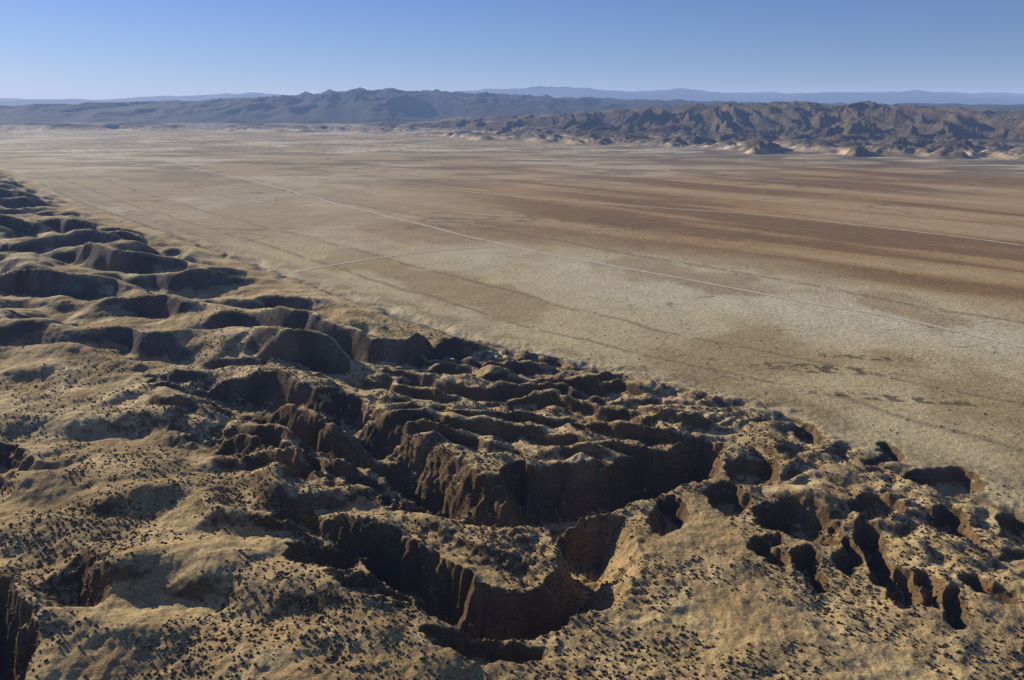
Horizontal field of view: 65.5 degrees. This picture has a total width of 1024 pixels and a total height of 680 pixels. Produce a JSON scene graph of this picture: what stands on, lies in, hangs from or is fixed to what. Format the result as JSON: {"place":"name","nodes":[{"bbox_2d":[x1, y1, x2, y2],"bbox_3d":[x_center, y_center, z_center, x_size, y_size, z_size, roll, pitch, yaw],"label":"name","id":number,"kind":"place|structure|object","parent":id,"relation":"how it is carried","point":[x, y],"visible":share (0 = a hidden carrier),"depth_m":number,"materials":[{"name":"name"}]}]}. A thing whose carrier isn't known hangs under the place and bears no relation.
{"place":"outdoors","nodes":[
{"label":"outdoors","id":0,"kind":"place"},
{"bbox_2d":[284,246,499,275],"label":"dirt road","id":1,"kind":"structure","parent":0,"point":[380,257],"depth_m":1105.07,"materials":[{"name":"beige soil"}]},
{"bbox_2d":[0,145,1023,679],"bbox_3d":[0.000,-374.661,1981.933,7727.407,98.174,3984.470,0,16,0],"label":"ground","id":2,"kind":"structure","parent":0,"point":[168,245],"depth_m":558.41,"materials":[{"name":"brown soil"}]},
{"bbox_2d":[0,308,1023,679],"bbox_3d":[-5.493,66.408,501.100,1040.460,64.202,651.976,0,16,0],"label":"shrubs","id":3,"kind":"object","parent":2,"relation":"on","point":[338,596],"visible":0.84,"depth_m":380.66,"materials":[{"name":"green plant"}]},
{"bbox_2d":[0,87,1023,158],"bbox_3d":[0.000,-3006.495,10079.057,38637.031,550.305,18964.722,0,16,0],"label":"mountain range","id":4,"kind":"structure","parent":0,"point":[359,119],"depth_m":5806.00,"materials":[{"name":"stone"}]},
{"bbox_2d":[0,86,1023,105],"bbox_3d":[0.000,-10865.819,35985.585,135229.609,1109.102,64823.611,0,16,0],"label":"distant mountains","id":5,"kind":"structure","parent":0,"point":[921,96],"depth_m":29751.06,"materials":[{"name":"stone"}]},
{"bbox_2d":[0,0,1023,99],"label":"sky","id":6,"kind":"structure","parent":0,"point":[50,49],"materials":[{"name":"blue"}]},
{"bbox_2d":[179,164,1023,347],"bbox_3d":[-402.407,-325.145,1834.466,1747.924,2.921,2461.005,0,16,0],"label":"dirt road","id":7,"kind":"structure","parent":0,"point":[673,276],"depth_m":948.95,"materials":[{"name":"beige soil"}]},
{"bbox_2d":[449,190,1023,245],"bbox_3d":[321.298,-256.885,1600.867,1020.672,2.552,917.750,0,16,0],"label":"dirt road","id":8,"kind":"structure","parent":0,"point":[768,215],"depth_m":1528.07,"materials":[{"name":"beige soil"}]}
]}

